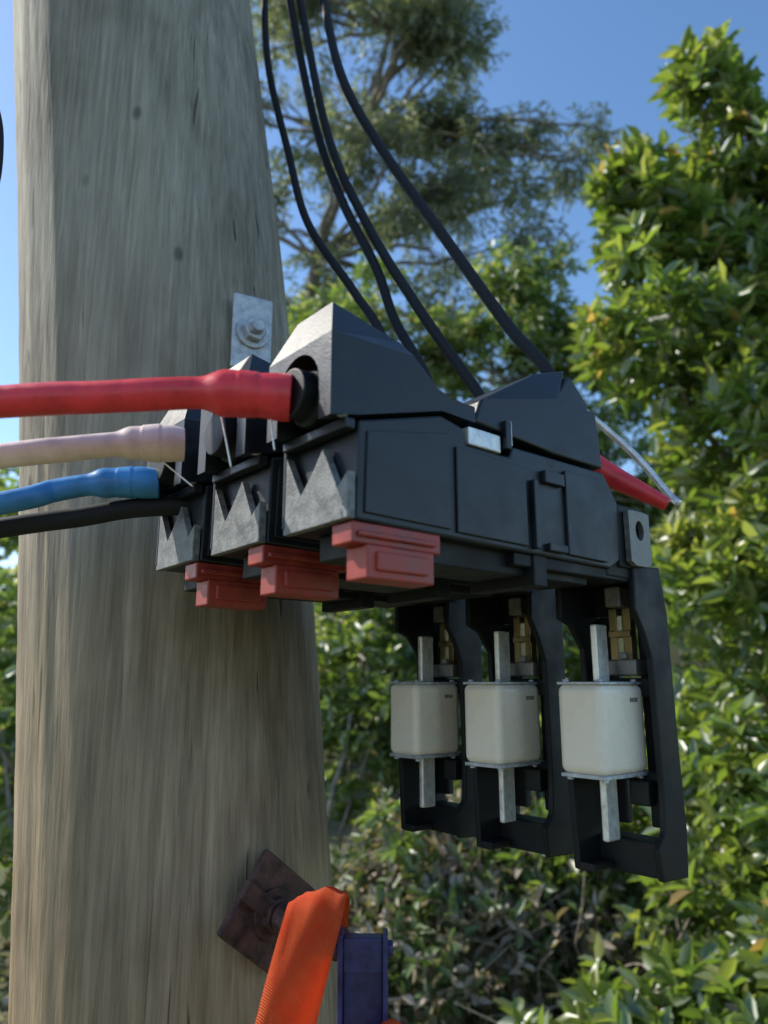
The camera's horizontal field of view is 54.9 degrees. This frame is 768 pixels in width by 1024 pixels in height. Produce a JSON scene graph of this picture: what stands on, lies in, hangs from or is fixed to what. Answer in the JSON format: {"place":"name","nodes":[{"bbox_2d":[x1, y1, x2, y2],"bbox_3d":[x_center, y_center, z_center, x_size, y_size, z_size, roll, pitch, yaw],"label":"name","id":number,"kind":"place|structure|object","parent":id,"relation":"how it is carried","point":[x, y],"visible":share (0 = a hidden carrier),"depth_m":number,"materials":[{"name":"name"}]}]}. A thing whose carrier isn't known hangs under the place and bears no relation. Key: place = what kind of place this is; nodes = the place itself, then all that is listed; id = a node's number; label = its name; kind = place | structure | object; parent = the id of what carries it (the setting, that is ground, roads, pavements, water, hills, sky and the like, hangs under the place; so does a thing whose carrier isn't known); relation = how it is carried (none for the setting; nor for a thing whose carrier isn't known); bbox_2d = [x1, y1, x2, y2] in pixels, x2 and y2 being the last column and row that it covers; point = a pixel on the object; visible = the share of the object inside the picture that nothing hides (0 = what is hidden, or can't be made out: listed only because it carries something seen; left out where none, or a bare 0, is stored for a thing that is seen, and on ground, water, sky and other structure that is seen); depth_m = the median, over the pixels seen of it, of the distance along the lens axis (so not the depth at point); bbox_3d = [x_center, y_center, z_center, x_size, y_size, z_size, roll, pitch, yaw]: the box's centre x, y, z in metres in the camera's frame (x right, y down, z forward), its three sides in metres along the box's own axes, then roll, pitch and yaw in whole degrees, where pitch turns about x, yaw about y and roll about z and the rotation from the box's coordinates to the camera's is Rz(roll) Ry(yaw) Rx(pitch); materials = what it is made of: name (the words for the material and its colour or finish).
{"place":"outdoors","nodes":[
{"label":"outdoors","id":0,"kind":"place"},
{"bbox_2d":[0,608,764,1023],"bbox_3d":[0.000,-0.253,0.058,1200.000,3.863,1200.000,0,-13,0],"label":"ground","id":1,"kind":"structure","parent":0,"point":[360,794],"depth_m":6.84,"materials":[{"name":"green plant"}]},
{"bbox_2d":[0,566,17,940],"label":"shrub","id":2,"kind":"object","parent":1,"relation":"on","point":[8,629],"visible":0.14,"depth_m":4.21,"materials":[{"name":"green plant"}]},
{"bbox_2d":[8,0,336,1023],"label":"wooden power pole","id":3,"kind":"object","parent":1,"relation":"on","point":[168,782],"visible":0.82,"depth_m":0.75,"materials":[{"name":"grey wood"}]},
{"bbox_2d":[0,112,3,180],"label":"cable loop","id":4,"kind":"object","parent":3,"relation":"attached to","point":[1,144],"visible":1,"depth_m":0.69,"materials":[{"name":"black rubber"}]},
{"bbox_2d":[230,293,272,367],"bbox_3d":[-0.142,-0.200,0.813,0.046,0.090,0.028,7,-15,-27],"label":"galvanised washer plate","id":5,"kind":"object","parent":3,"relation":"attached to","point":[251,333],"visible":0.94,"depth_m":0.82,"materials":[{"name":"metal"}]},
{"bbox_2d":[217,849,349,973],"bbox_3d":[-0.070,0.359,0.643,0.104,0.080,0.090,-13,-56,44],"label":"rusty bolt washer","id":6,"kind":"object","parent":3,"relation":"attached to","point":[273,886],"visible":0.54,"depth_m":0.66,"materials":[{"name":"metal"}]},
{"bbox_2d":[255,886,349,1023],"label":"orange ratchet strap","id":7,"kind":"object","parent":6,"relation":"attached to","point":[299,968],"visible":0.98,"depth_m":0.54,"materials":[{"name":"orange fabric"}]},
{"bbox_2d":[333,928,392,1023],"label":"ratchet buckle","id":8,"kind":"object","parent":6,"relation":"attached to","point":[362,980],"visible":0.89,"depth_m":0.58,"materials":[{"name":"blue paint"}]},
{"bbox_2d":[381,1019,401,1023],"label":"orange ratchet strap","id":9,"kind":"object","parent":8,"relation":"attached to","point":[390,1021],"visible":1,"depth_m":0.56,"materials":[{"name":"orange fabric"}]},
{"bbox_2d":[296,0,484,397],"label":"overhead service cable","id":10,"kind":"object","parent":3,"relation":"attached to","point":[447,349],"visible":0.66,"depth_m":0.96,"materials":[{"name":"black rubber"}]},
{"bbox_2d":[319,0,554,372],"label":"overhead service cable","id":11,"kind":"object","parent":3,"relation":"attached to","point":[528,348],"visible":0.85,"depth_m":0.92,"materials":[{"name":"black rubber"}]},
{"bbox_3d":[-0.093,0.029,0.704,0.145,0.040,0.348,11,-17,-39],"label":"mounting bracket","id":12,"kind":"object","parent":3,"relation":"attached to","visible":0},
{"bbox_2d":[147,409,481,837],"bbox_3d":[-0.050,0.112,0.723,0.382,0.418,0.095,11,-17,-39],"label":"fuse switch disconnector","id":13,"kind":"object","parent":12,"relation":"attached to","point":[443,640],"visible":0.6,"depth_m":0.78,"materials":[{"name":"black plastic"}]},
{"bbox_2d":[0,466,160,514],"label":"blue power cable","id":14,"kind":"object","parent":13,"relation":"attached to","point":[139,482],"visible":1,"depth_m":0.61,"materials":[{"name":"blue rubber"}]},
{"bbox_2d":[0,496,187,538],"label":"black power cable","id":15,"kind":"object","parent":13,"relation":"attached to","point":[54,520],"visible":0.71,"depth_m":0.62,"materials":[{"name":"black rubber"}]},
{"bbox_2d":[261,0,385,333],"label":"overhead service cable","id":16,"kind":"object","parent":13,"relation":"attached to","point":[351,288],"visible":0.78,"depth_m":1.05,"materials":[{"name":"black rubber"}]},
{"bbox_2d":[197,354,573,857],"bbox_3d":[0.017,0.094,0.643,0.380,0.418,0.087,11,-17,-39],"label":"fuse switch disconnector","id":17,"kind":"object","parent":12,"relation":"attached to","point":[511,769],"visible":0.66,"depth_m":0.69,"materials":[{"name":"black plastic"}]},
{"bbox_2d":[0,424,184,468],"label":"white power cable","id":18,"kind":"object","parent":17,"relation":"attached to","point":[157,443],"visible":1,"depth_m":0.53,"materials":[{"name":"white rubber"}]},
{"bbox_2d":[162,462,192,486],"bbox_3d":[-0.151,-0.029,0.538,0.028,0.023,0.007,0,-13,0],"label":"seal wire","id":19,"kind":"object","parent":18,"relation":"attached to","point":[179,475],"visible":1,"depth_m":0.54,"materials":[{"name":"metal"}]},
{"bbox_2d":[286,0,433,381],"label":"overhead service cable","id":20,"kind":"object","parent":17,"relation":"attached to","point":[404,338],"visible":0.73,"depth_m":1.01,"materials":[{"name":"black rubber"}]},
{"bbox_2d":[267,302,687,882],"bbox_3d":[0.087,0.075,0.563,0.381,0.418,0.078,11,-17,-39],"label":"fuse switch disconnector","id":21,"kind":"object","parent":12,"relation":"attached to","point":[401,469],"visible":0.98,"depth_m":0.55,"materials":[{"name":"black plastic"}]},
{"bbox_2d":[0,369,292,421],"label":"red power cable","id":22,"kind":"object","parent":21,"relation":"attached to","point":[228,393],"visible":1,"depth_m":0.46,"materials":[{"name":"red rubber"}]},
{"bbox_2d":[221,417,231,466],"bbox_3d":[-0.103,-0.047,0.484,0.010,0.038,0.003,0,-13,0],"label":"seal wire","id":23,"kind":"object","parent":22,"relation":"attached to","point":[226,441],"visible":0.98,"depth_m":0.48,"materials":[{"name":"metal"}]},
{"bbox_2d":[270,419,274,449],"bbox_3d":[-0.071,-0.050,0.473,0.005,0.023,0.002,0,-13,0],"label":"seal wire","id":24,"kind":"object","parent":22,"relation":"attached to","point":[272,434],"visible":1,"depth_m":0.47,"materials":[{"name":"metal"}]},
{"bbox_2d":[594,455,670,510],"bbox_3d":[0.222,-0.047,0.773,0.140,0.099,0.034,-1,-13,2],"label":"outgoing red cable","id":25,"kind":"object","parent":21,"relation":"attached to","point":[619,479],"visible":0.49,"depth_m":0.76,"materials":[{"name":"red rubber"}]},
{"bbox_2d":[587,409,681,506],"bbox_3d":[0.261,-0.074,0.832,0.127,0.148,0.021,-3,-13,11],"label":"earth wire","id":26,"kind":"object","parent":21,"relation":"attached to","point":[636,457],"visible":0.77,"depth_m":0.83,"materials":[{"name":"metal"}]},
{"bbox_2d":[0,870,734,1023],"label":"leaf litter","id":27,"kind":"object","parent":1,"relation":"on","point":[4,997],"visible":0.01,"depth_m":4.03,"materials":[{"name":"brown plant"}]},
{"bbox_2d":[0,467,766,779],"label":"distant foliage","id":28,"kind":"object","parent":1,"relation":"on","point":[9,545],"visible":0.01,"depth_m":10.99,"materials":[{"name":"green plant"}]},
{"bbox_2d":[250,0,624,392],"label":"gum tree","id":29,"kind":"object","parent":1,"relation":"on","point":[429,34],"visible":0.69,"depth_m":9.99,"materials":[{"name":"green plant"}]},
{"bbox_2d":[313,602,647,917],"bbox_3d":[0.511,1.371,5.107,2.717,2.871,1.601,0,-13,0],"label":"shrub","id":30,"kind":"object","parent":1,"relation":"on","point":[359,634],"visible":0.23,"depth_m":4.88,"materials":[{"name":"green plant"}]},
{"bbox_2d":[286,234,728,657],"bbox_3d":[1.332,0.163,7.301,4.854,6.171,1.617,0,-13,0],"label":"understorey tree","id":31,"kind":"object","parent":1,"relation":"on","point":[523,289],"visible":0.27,"depth_m":7.45,"materials":[{"name":"green plant"}]},
{"bbox_2d":[330,780,691,1023],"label":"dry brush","id":32,"kind":"object","parent":1,"relation":"on","point":[525,928],"visible":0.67,"depth_m":3.47,"materials":[{"name":"green plant"}]},
{"bbox_2d":[354,787,722,1018],"bbox_3d":[0.772,1.911,3.791,1.833,1.220,0.771,0,-13,0],"label":"shrub","id":33,"kind":"object","parent":1,"relation":"on","point":[397,849],"visible":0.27,"depth_m":3.63,"materials":[{"name":"green plant"}]},
{"bbox_2d":[493,859,767,1023],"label":"shrub","id":34,"kind":"object","parent":1,"relation":"on","point":[709,987],"visible":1,"depth_m":2.60,"materials":[{"name":"green plant"}]},
{"bbox_2d":[561,18,767,999],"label":"broad leaved tree","id":35,"kind":"object","parent":1,"relation":"on","point":[687,239],"visible":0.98,"depth_m":3.64,"materials":[{"name":"green plant"}]},
{"bbox_2d":[0,0,767,589],"label":"sky","id":36,"kind":"structure","parent":0,"point":[563,53],"materials":[{"name":"blue"}]}
]}

